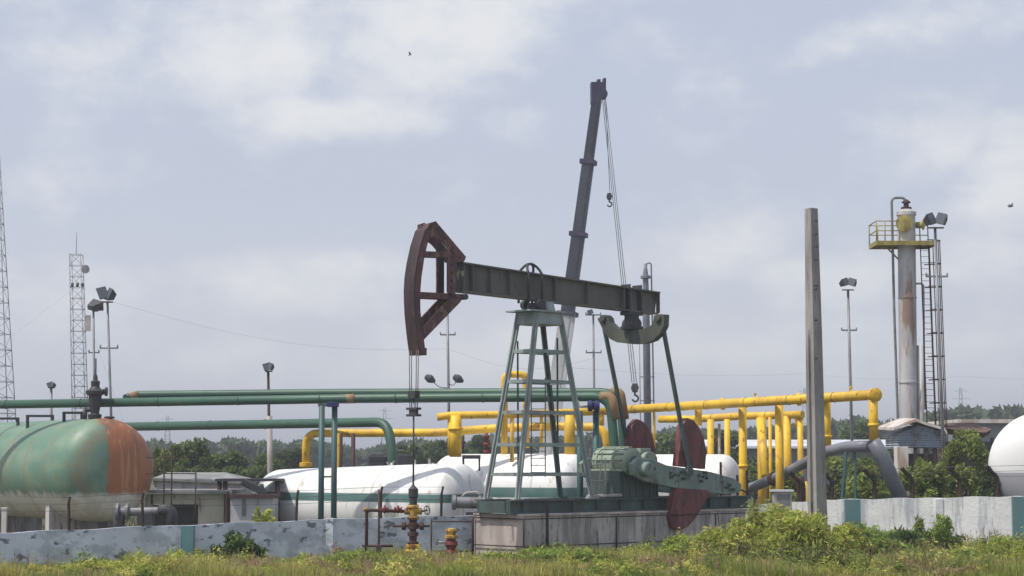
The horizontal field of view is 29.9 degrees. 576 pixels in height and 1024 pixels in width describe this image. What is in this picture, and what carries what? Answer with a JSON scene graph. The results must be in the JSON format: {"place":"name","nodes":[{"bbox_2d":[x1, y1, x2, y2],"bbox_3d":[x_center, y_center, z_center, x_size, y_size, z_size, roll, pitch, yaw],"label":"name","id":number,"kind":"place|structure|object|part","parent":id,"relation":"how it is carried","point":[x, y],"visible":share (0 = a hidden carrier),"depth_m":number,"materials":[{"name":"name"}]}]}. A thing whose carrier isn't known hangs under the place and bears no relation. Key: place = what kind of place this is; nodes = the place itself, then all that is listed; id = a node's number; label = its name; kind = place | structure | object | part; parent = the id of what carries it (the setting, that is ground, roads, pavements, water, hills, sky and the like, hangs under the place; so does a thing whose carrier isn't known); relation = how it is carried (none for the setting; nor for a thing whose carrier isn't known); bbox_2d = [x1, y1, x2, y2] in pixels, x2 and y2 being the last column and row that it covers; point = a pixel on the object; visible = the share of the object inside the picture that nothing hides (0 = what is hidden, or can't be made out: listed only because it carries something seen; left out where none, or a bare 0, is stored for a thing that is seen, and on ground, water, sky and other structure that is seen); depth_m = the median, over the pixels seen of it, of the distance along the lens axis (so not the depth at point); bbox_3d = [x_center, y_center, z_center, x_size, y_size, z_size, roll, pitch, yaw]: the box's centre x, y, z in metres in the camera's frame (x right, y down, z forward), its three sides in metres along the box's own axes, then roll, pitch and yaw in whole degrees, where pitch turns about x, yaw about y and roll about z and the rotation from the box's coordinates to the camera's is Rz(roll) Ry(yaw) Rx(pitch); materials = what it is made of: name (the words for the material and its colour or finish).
{"place":"outdoors","nodes":[
{"label":"outdoors","id":0,"kind":"place"},
{"bbox_2d":[7,506,140,532],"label":"back grass","id":1,"kind":"structure","parent":0,"point":[126,521],"depth_m":96.70,"materials":[{"name":"green plant"}]},
{"bbox_2d":[241,479,268,493],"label":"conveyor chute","id":2,"kind":"object","parent":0,"point":[248,484],"visible":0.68,"depth_m":71.88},
{"bbox_2d":[118,303,581,368],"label":"power cable","id":3,"kind":"object","parent":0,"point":[333,347],"visible":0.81,"depth_m":105.64,"materials":[{"name":"metal"}]},
{"bbox_2d":[42,481,757,529],"bbox_3d":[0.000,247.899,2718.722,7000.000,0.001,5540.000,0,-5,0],"label":"ground","id":4,"kind":"structure","parent":0,"point":[152,487],"depth_m":138.01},
{"bbox_2d":[1,507,7,532],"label":"marker post","id":5,"kind":"object","parent":4,"relation":"on","point":[3,519],"visible":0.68,"depth_m":56.55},
{"bbox_2d":[0,164,15,421],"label":"lattice mast","id":6,"kind":"object","parent":4,"relation":"on","point":[3,303],"visible":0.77,"depth_m":191.20,"materials":[{"name":"metal"}]},
{"bbox_2d":[46,381,55,419],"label":"light pole","id":7,"kind":"object","parent":4,"relation":"on","point":[51,385],"visible":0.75,"depth_m":109.77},
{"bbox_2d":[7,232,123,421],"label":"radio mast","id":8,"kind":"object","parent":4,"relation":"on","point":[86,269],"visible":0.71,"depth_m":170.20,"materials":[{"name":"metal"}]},
{"bbox_2d":[0,412,153,532],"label":"storage tank","id":9,"kind":"object","parent":4,"relation":"on","point":[46,467],"visible":0.93,"depth_m":71.39,"materials":[{"name":"metal"}]},
{"bbox_2d":[83,358,107,418],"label":"relief valve","id":10,"kind":"object","parent":9,"relation":"on","point":[95,392],"visible":0.96,"depth_m":71.96,"materials":[{"name":"metal"}]},
{"bbox_2d":[124,417,396,464],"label":"green pipeline","id":11,"kind":"object","parent":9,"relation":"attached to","point":[384,425],"visible":0.87,"depth_m":83.41,"materials":[{"name":"metal"}]},
{"bbox_2d":[44,557,139,573],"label":"weed bush","id":12,"kind":"object","parent":4,"relation":"on","point":[100,563],"visible":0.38,"depth_m":52.21,"materials":[{"name":"green plant"}]},
{"bbox_2d":[87,299,103,375],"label":"light pole","id":13,"kind":"object","parent":4,"relation":"on","point":[94,305],"visible":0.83,"depth_m":100.13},
{"bbox_2d":[96,286,117,415],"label":"light pole","id":14,"kind":"object","parent":4,"relation":"on","point":[105,294],"visible":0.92,"depth_m":90.07,"materials":[{"name":"metal"}]},
{"bbox_2d":[113,503,177,527],"bbox_3d":[-12.331,7.812,64.560,2.174,1.160,0.600,0,-5,0],"label":"transfer pump","id":15,"kind":"object","parent":4,"relation":"on","point":[122,514],"visible":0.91,"depth_m":64.42,"materials":[{"name":"metal"}]},
{"bbox_2d":[152,447,173,486],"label":"broadleaf tree","id":16,"kind":"object","parent":4,"relation":"on","point":[158,462],"visible":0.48,"depth_m":111.10,"materials":[{"name":"green plant"}]},
{"bbox_2d":[164,416,170,442],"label":"electricity pylon","id":17,"kind":"object","parent":4,"relation":"on","point":[165,437],"visible":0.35,"depth_m":618.24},
{"bbox_2d":[146,448,196,525],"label":"handrail frame","id":18,"kind":"object","parent":4,"relation":"on","point":[171,473],"visible":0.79,"depth_m":69.66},
{"bbox_2d":[147,549,228,568],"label":"weed bush","id":19,"kind":"object","parent":4,"relation":"on","point":[181,554],"visible":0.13,"depth_m":53.36,"materials":[{"name":"green plant"}]},
{"bbox_2d":[168,437,213,471],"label":"broadleaf tree","id":20,"kind":"object","parent":4,"relation":"on","point":[199,451],"visible":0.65,"depth_m":117.15,"materials":[{"name":"green plant"}]},
{"bbox_2d":[144,489,245,525],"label":"flat roofed shed","id":21,"kind":"structure","parent":4,"relation":"on","point":[207,512],"depth_m":72.57,"materials":[{"name":"concrete"}]},
{"bbox_2d":[152,472,258,504],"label":"concrete shed","id":22,"kind":"structure","parent":4,"relation":"on","point":[205,480],"depth_m":91.53,"materials":[{"name":"concrete"}]},
{"bbox_2d":[201,449,249,476],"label":"broadleaf tree","id":23,"kind":"object","parent":4,"relation":"on","point":[232,461],"visible":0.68,"depth_m":124.07,"materials":[{"name":"green plant"}]},
{"bbox_2d":[0,486,473,565],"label":"perimeter wall","id":24,"kind":"structure","parent":4,"relation":"on","point":[314,537],"depth_m":58.23,"materials":[{"name":"concrete"}]},
{"bbox_2d":[209,530,269,561],"bbox_3d":[-8.027,7.739,56.585,1.852,1.344,1.634,0,-5,0],"label":"weed bush","id":25,"kind":"object","parent":4,"relation":"on","point":[233,542],"visible":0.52,"depth_m":56.27,"materials":[{"name":"green plant"}]},
{"bbox_2d":[215,478,284,521],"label":"canopy","id":26,"kind":"object","parent":4,"relation":"on","point":[226,480],"visible":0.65,"depth_m":72.74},
{"bbox_2d":[228,494,281,522],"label":"white block hut","id":27,"kind":"object","parent":4,"relation":"on","point":[241,510],"visible":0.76,"depth_m":71.06,"materials":[{"name":"concrete"}]},
{"bbox_2d":[249,505,276,521],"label":"weed bush","id":28,"kind":"object","parent":4,"relation":"on","point":[265,516],"visible":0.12,"depth_m":69.31,"materials":[{"name":"green plant"}]},
{"bbox_2d":[247,452,281,484],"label":"broadleaf tree","id":29,"kind":"object","parent":4,"relation":"on","point":[258,469],"visible":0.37,"depth_m":127.19,"materials":[{"name":"green plant"}]},
{"bbox_2d":[262,362,273,474],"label":"light pole","id":30,"kind":"object","parent":4,"relation":"on","point":[268,367],"visible":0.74,"depth_m":85.67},
{"bbox_2d":[273,446,313,469],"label":"broadleaf tree","id":31,"kind":"object","parent":4,"relation":"on","point":[291,459],"visible":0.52,"depth_m":148.66,"materials":[{"name":"green plant"}]},
{"bbox_2d":[0,391,620,519],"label":"green pipeline","id":32,"kind":"object","parent":4,"relation":"on","point":[608,401],"visible":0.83,"depth_m":68.94,"materials":[{"name":"metal"}]},
{"bbox_2d":[317,548,404,564],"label":"weed bush","id":33,"kind":"object","parent":4,"relation":"on","point":[352,554],"visible":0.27,"depth_m":55.89,"materials":[{"name":"green plant"}]},
{"bbox_2d":[254,455,484,521],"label":"gas tank","id":34,"kind":"object","parent":4,"relation":"on","point":[458,479],"visible":0.42,"depth_m":70.63,"materials":[{"name":"metal"}]},
{"bbox_2d":[123,387,628,446],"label":"green pipeline","id":35,"kind":"object","parent":4,"relation":"on","point":[179,393],"visible":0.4,"depth_m":72.27,"materials":[{"name":"metal"}]},
{"bbox_2d":[362,490,409,553],"bbox_3d":[-3.737,7.272,58.084,1.563,2.328,0.440,0,-5,0],"label":"flow line","id":36,"kind":"object","parent":4,"relation":"on","point":[384,509],"visible":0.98,"depth_m":57.96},
{"bbox_2d":[381,408,392,442],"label":"electricity pylon","id":37,"kind":"object","parent":4,"relation":"on","point":[386,420],"visible":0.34,"depth_m":618.66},
{"bbox_2d":[368,449,411,465],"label":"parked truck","id":38,"kind":"object","parent":4,"relation":"on","point":[404,459],"visible":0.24,"depth_m":99.60,"materials":[{"name":"metal"}]},
{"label":"window","id":39,"kind":"part","parent":38,"relation":"part of","materials":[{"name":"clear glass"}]},
{"bbox_2d":[393,484,429,554],"bbox_3d":[-3.031,7.185,58.003,1.048,2.486,0.597,-2,-6,25],"label":"wellhead","id":40,"kind":"object","parent":4,"relation":"on","point":[413,525],"visible":0.88,"depth_m":57.90,"materials":[{"name":"metal"}]},
{"bbox_2d":[396,443,428,463],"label":"broadleaf tree","id":41,"kind":"object","parent":4,"relation":"on","point":[420,457],"visible":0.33,"depth_m":148.86,"materials":[{"name":"green plant"}]},
{"bbox_2d":[424,314,463,411],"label":"street lamp","id":42,"kind":"object","parent":4,"relation":"on","point":[429,378],"visible":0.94,"depth_m":111.92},
{"bbox_2d":[435,528,457,556],"bbox_3d":[-1.932,7.707,56.738,0.674,1.220,0.400,0,-5,0],"label":"valve stack","id":43,"kind":"object","parent":4,"relation":"on","point":[450,542],"visible":0.8,"depth_m":56.63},
{"bbox_2d":[420,438,478,463],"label":"broadleaf tree","id":44,"kind":"object","parent":4,"relation":"on","point":[437,452],"visible":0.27,"depth_m":158.23,"materials":[{"name":"green plant"}]},
{"bbox_2d":[430,520,472,554],"bbox_3d":[-1.855,7.836,59.128,1.311,1.392,0.056,0,-5,0],"label":"pipe railing","id":45,"kind":"object","parent":4,"relation":"on","point":[471,550],"visible":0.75,"depth_m":59.12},
{"bbox_2d":[299,422,609,468],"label":"yellow pipeline","id":46,"kind":"object","parent":4,"relation":"on","point":[309,436],"visible":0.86,"depth_m":80.56,"materials":[{"name":"metal"}]},
{"bbox_2d":[452,491,491,514],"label":"suction pipe","id":47,"kind":"object","parent":4,"relation":"on","point":[464,502],"visible":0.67,"depth_m":65.43,"materials":[{"name":"metal"}]},
{"bbox_2d":[465,434,497,453],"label":"broadleaf tree","id":48,"kind":"object","parent":4,"relation":"on","point":[478,441],"visible":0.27,"depth_m":163.90,"materials":[{"name":"green plant"}]},
{"bbox_2d":[470,548,522,562],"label":"weed bush","id":49,"kind":"object","parent":4,"relation":"on","point":[498,554],"visible":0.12,"depth_m":56.41,"materials":[{"name":"green plant"}]},
{"bbox_2d":[0,528,1023,574],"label":"dry stalks","id":50,"kind":"object","parent":4,"relation":"on","point":[868,555],"visible":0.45,"depth_m":53.31,"materials":[{"name":"green plant"}]},
{"bbox_2d":[437,454,587,498],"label":"gas tank","id":51,"kind":"object","parent":4,"relation":"on","point":[503,487],"visible":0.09,"depth_m":76.17,"materials":[{"name":"metal"}]},
{"bbox_2d":[501,371,529,453],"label":"yellow pipeline","id":52,"kind":"object","parent":51,"relation":"on","point":[504,428],"visible":0.35,"depth_m":78.22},
{"bbox_2d":[437,408,606,461],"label":"yellow pipeline","id":53,"kind":"object","parent":51,"relation":"on","point":[455,428],"visible":0.77,"depth_m":76.71,"materials":[{"name":"metal"}]},
{"bbox_2d":[510,541,613,563],"bbox_3d":[1.436,7.976,56.940,3.560,0.937,2.890,0,-5,0],"label":"weed bush","id":54,"kind":"object","parent":4,"relation":"on","point":[549,551],"visible":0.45,"depth_m":56.62,"materials":[{"name":"green plant"}]},
{"bbox_2d":[146,403,1023,468],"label":"distant woods","id":55,"kind":"object","parent":4,"relation":"on","point":[251,450],"visible":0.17,"depth_m":330.36,"materials":[{"name":"green plant"}]},
{"bbox_2d":[539,78,638,453],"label":"mobile crane","id":56,"kind":"object","parent":4,"relation":"on","point":[578,234],"visible":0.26,"depth_m":120.52,"materials":[{"name":"metal"}]},
{"bbox_2d":[585,309,601,401],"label":"light pole","id":57,"kind":"object","parent":4,"relation":"on","point":[590,312],"visible":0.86,"depth_m":120.11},
{"bbox_2d":[473,500,745,551],"bbox_3d":[3.394,7.959,63.699,10.623,1.965,2.528,5,-7,-43],"label":"foundation railing","id":58,"kind":"object","parent":4,"relation":"on","point":[547,518],"visible":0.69,"depth_m":60.81,"materials":[{"name":"metal"}]},
{"bbox_2d":[473,508,747,554],"bbox_3d":[3.490,8.193,63.954,10.756,1.546,2.340,5,-7,-43],"label":"concrete foundation","id":59,"kind":"object","parent":4,"relation":"on","point":[507,532],"visible":0.38,"depth_m":61.37,"materials":[{"name":"concrete"}]},
{"bbox_2d":[404,221,750,529],"bbox_3d":[2.398,3.178,63.359,15.130,9.669,3.175,5,-7,-43],"label":"pump jack","id":60,"kind":"object","parent":59,"relation":"on","point":[632,474],"visible":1,"depth_m":62.70,"materials":[{"name":"green metal"}]},
{"bbox_2d":[639,262,654,434],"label":"process column","id":61,"kind":"structure","parent":4,"relation":"on","point":[645,277],"depth_m":127.92,"materials":[{"name":"metal"}]},
{"bbox_2d":[655,429,676,453],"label":"broadleaf tree","id":62,"kind":"object","parent":4,"relation":"on","point":[665,442],"visible":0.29,"depth_m":148.49,"materials":[{"name":"green plant"}]},
{"bbox_2d":[648,533,692,557],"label":"weed bush","id":63,"kind":"object","parent":4,"relation":"on","point":[677,544],"visible":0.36,"depth_m":56.99,"materials":[{"name":"green plant"}]},
{"bbox_2d":[656,454,738,495],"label":"gas tank","id":64,"kind":"object","parent":4,"relation":"on","point":[730,468],"visible":0.16,"depth_m":79.08,"materials":[{"name":"metal"}]},
{"bbox_2d":[691,524,749,556],"bbox_3d":[6.165,7.763,57.484,2.080,1.391,2.348,-4,-7,40],"label":"weed bush","id":65,"kind":"object","parent":4,"relation":"on","point":[730,539],"visible":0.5,"depth_m":57.06,"materials":[{"name":"green plant"}]},
{"bbox_2d":[658,411,804,504],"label":"yellow pipeline","id":66,"kind":"object","parent":4,"relation":"on","point":[764,465],"visible":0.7,"depth_m":90.22,"materials":[{"name":"metal"}]},
{"bbox_2d":[706,428,756,468],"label":"broadleaf tree","id":67,"kind":"object","parent":4,"relation":"on","point":[734,442],"visible":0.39,"depth_m":148.83,"materials":[{"name":"green plant"}]},
{"bbox_2d":[627,386,881,495],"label":"yellow pipeline","id":68,"kind":"object","parent":4,"relation":"on","point":[873,396],"visible":0.9,"depth_m":75.77,"materials":[{"name":"metal"}]},
{"bbox_2d":[747,459,775,504],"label":"leafy bush","id":69,"kind":"object","parent":4,"relation":"on","point":[752,473],"visible":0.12,"depth_m":119.27,"materials":[{"name":"green plant"}]},
{"bbox_2d":[718,499,807,552],"bbox_3d":[7.596,7.468,58.169,3.052,2.152,2.620,0,-5,0],"label":"weed bush","id":70,"kind":"object","parent":4,"relation":"on","point":[751,526],"visible":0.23,"depth_m":57.90,"materials":[{"name":"green plant"}]},
{"bbox_2d":[656,440,893,497],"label":"warehouse","id":71,"kind":"structure","parent":4,"relation":"on","point":[752,447],"depth_m":164.39,"materials":[{"name":"metal"}]},
{"bbox_2d":[770,490,793,509],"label":"meter box","id":72,"kind":"object","parent":4,"relation":"on","point":[783,498],"visible":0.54,"depth_m":65.36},
{"bbox_2d":[777,494,789,506],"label":"door","id":73,"kind":"structure","parent":72,"relation":"in","point":[784,499],"depth_m":65.36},
{"bbox_2d":[762,472,802,503],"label":"leafy bush","id":74,"kind":"object","parent":4,"relation":"on","point":[788,483],"visible":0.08,"depth_m":81.26,"materials":[{"name":"green plant"}]},
{"bbox_2d":[704,540,866,568],"bbox_3d":[7.554,7.645,54.137,4.799,1.038,4.414,0,-5,0],"label":"weed bush","id":75,"kind":"object","parent":4,"relation":"on","point":[798,554],"visible":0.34,"depth_m":53.38,"materials":[{"name":"green plant"}]},
{"bbox_2d":[795,476,807,501],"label":"pipe stub","id":76,"kind":"object","parent":4,"relation":"on","point":[805,490],"visible":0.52,"depth_m":70.53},
{"bbox_2d":[802,388,806,420],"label":"electricity pylon","id":77,"kind":"object","parent":4,"relation":"on","point":[804,405],"visible":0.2,"depth_m":619.44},
{"bbox_2d":[750,506,871,559],"bbox_3d":[8.829,7.472,57.193,3.731,1.968,3.122,0,-5,0],"label":"weed bush","id":78,"kind":"object","parent":4,"relation":"on","point":[797,526],"visible":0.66,"depth_m":56.55,"materials":[{"name":"green plant"}]},
{"bbox_2d":[805,208,827,541],"bbox_3d":[9.344,3.008,58.955,0.432,10.978,0.459,3,-6,-33],"label":"concrete pole","id":79,"kind":"object","parent":4,"relation":"on","point":[816,476],"visible":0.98,"depth_m":58.88,"materials":[{"name":"concrete"}]},
{"bbox_2d":[748,438,908,498],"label":"grey pipeline","id":80,"kind":"object","parent":4,"relation":"on","point":[876,448],"visible":0.53,"depth_m":69.36,"materials":[{"name":"metal"}]},
{"bbox_2d":[826,455,860,499],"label":"leafy bush","id":81,"kind":"object","parent":4,"relation":"on","point":[834,467],"visible":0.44,"depth_m":110.53,"materials":[{"name":"green plant"}]},
{"bbox_2d":[839,277,856,463],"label":"light pole","id":82,"kind":"object","parent":4,"relation":"on","point":[846,281],"visible":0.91,"depth_m":108.10,"materials":[{"name":"metal"}]},
{"bbox_2d":[836,419,885,439],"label":"broadleaf tree","id":83,"kind":"object","parent":4,"relation":"on","point":[861,431],"visible":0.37,"depth_m":173.18,"materials":[{"name":"green plant"}]},
{"bbox_2d":[840,462,887,498],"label":"leafy bush","id":84,"kind":"object","parent":4,"relation":"on","point":[864,489],"visible":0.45,"depth_m":77.08,"materials":[{"name":"green plant"}]},
{"bbox_2d":[827,521,901,557],"bbox_3d":[10.478,7.769,57.978,2.676,1.522,2.424,0,-5,0],"label":"weed bush","id":85,"kind":"object","parent":4,"relation":"on","point":[871,537],"visible":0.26,"depth_m":57.49,"materials":[{"name":"green plant"}]},
{"bbox_2d":[856,448,893,496],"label":"leafy bush","id":86,"kind":"object","parent":4,"relation":"on","point":[866,460],"visible":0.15,"depth_m":116.97,"materials":[{"name":"green plant"}]},
{"bbox_2d":[876,465,913,497],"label":"leafy bush","id":87,"kind":"object","parent":4,"relation":"on","point":[883,488],"visible":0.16,"depth_m":79.31,"materials":[{"name":"green plant"}]},
{"bbox_2d":[894,447,908,495],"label":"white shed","id":88,"kind":"structure","parent":4,"relation":"on","point":[901,457],"depth_m":82.69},
{"bbox_2d":[871,525,939,550],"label":"weed bush","id":89,"kind":"object","parent":4,"relation":"on","point":[912,535],"visible":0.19,"depth_m":60.12,"materials":[{"name":"green plant"}]},
{"bbox_2d":[869,196,948,464],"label":"process column","id":90,"kind":"structure","parent":4,"relation":"on","point":[911,401],"depth_m":94.94,"materials":[{"name":"metal"}]},
{"bbox_2d":[878,418,946,496],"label":"tin shack","id":91,"kind":"structure","parent":4,"relation":"on","point":[921,434],"depth_m":85.77,"materials":[{"name":"grey metal"}]},
{"bbox_2d":[911,514,933,538],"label":"tall weed","id":92,"kind":"object","parent":4,"relation":"on","point":[919,524],"visible":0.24,"depth_m":61.52,"materials":[{"name":"green plant"}]},
{"bbox_2d":[908,456,951,497],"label":"leafy bush","id":93,"kind":"object","parent":4,"relation":"on","point":[931,484],"visible":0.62,"depth_m":75.30,"materials":[{"name":"green plant"}]},
{"bbox_2d":[923,212,947,466],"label":"light pole","id":94,"kind":"object","parent":4,"relation":"on","point":[931,219],"visible":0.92,"depth_m":84.23,"materials":[{"name":"metal"}]},
{"bbox_2d":[868,544,1009,565],"bbox_3d":[12.212,7.762,54.974,4.188,0.961,3.806,0,-5,0],"label":"weed bush","id":95,"kind":"object","parent":4,"relation":"on","point":[963,553],"visible":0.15,"depth_m":54.46,"materials":[{"name":"green plant"}]},
{"bbox_2d":[930,513,966,550],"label":"tall weed","id":96,"kind":"object","parent":4,"relation":"on","point":[942,531],"visible":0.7,"depth_m":60.86,"materials":[{"name":"green plant"}]},
{"bbox_2d":[959,388,962,404],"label":"electricity pylon","id":97,"kind":"object","parent":4,"relation":"on","point":[961,395],"visible":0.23,"depth_m":619.17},
{"bbox_2d":[940,426,988,497],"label":"leafy bush","id":98,"kind":"object","parent":4,"relation":"on","point":[955,452],"visible":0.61,"depth_m":79.47,"materials":[{"name":"green plant"}]},
{"bbox_2d":[938,422,993,486],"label":"brown roofed shed","id":99,"kind":"structure","parent":4,"relation":"on","point":[982,430],"depth_m":95.45,"materials":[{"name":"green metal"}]},
{"bbox_2d":[948,532,1023,557],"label":"weed bush","id":100,"kind":"object","parent":4,"relation":"on","point":[1005,541],"visible":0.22,"depth_m":58.10,"materials":[{"name":"green plant"}]},
{"bbox_2d":[976,463,1000,496],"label":"leafy bush","id":101,"kind":"object","parent":4,"relation":"on","point":[986,483],"visible":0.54,"depth_m":73.40,"materials":[{"name":"green plant"}]},
{"bbox_2d":[988,415,1023,496],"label":"gas tank","id":102,"kind":"object","parent":4,"relation":"on","point":[1007,449],"visible":0.77,"depth_m":73.15,"materials":[{"name":"metal"}]},
{"bbox_2d":[0,526,1023,575],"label":"rough grass","id":103,"kind":"structure","parent":0,"point":[493,566],"depth_m":51.22,"materials":[{"name":"green plant"}]},
{"bbox_2d":[0,0,1023,449],"label":"sky","id":104,"kind":"structure","parent":0,"point":[270,170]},
{"bbox_2d":[579,368,1007,378],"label":"power cable","id":105,"kind":"object","parent":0,"point":[784,374],"visible":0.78,"depth_m":386.47,"materials":[{"name":"metal"}]},
{"bbox_2d":[746,465,1023,545],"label":"perimeter wall","id":106,"kind":"structure","parent":0,"point":[1001,515],"depth_m":66.98,"materials":[{"name":"concrete"}]},
{"bbox_2d":[928,419,1014,441],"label":"pale building","id":107,"kind":"structure","parent":0,"point":[996,426],"depth_m":149.58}
]}

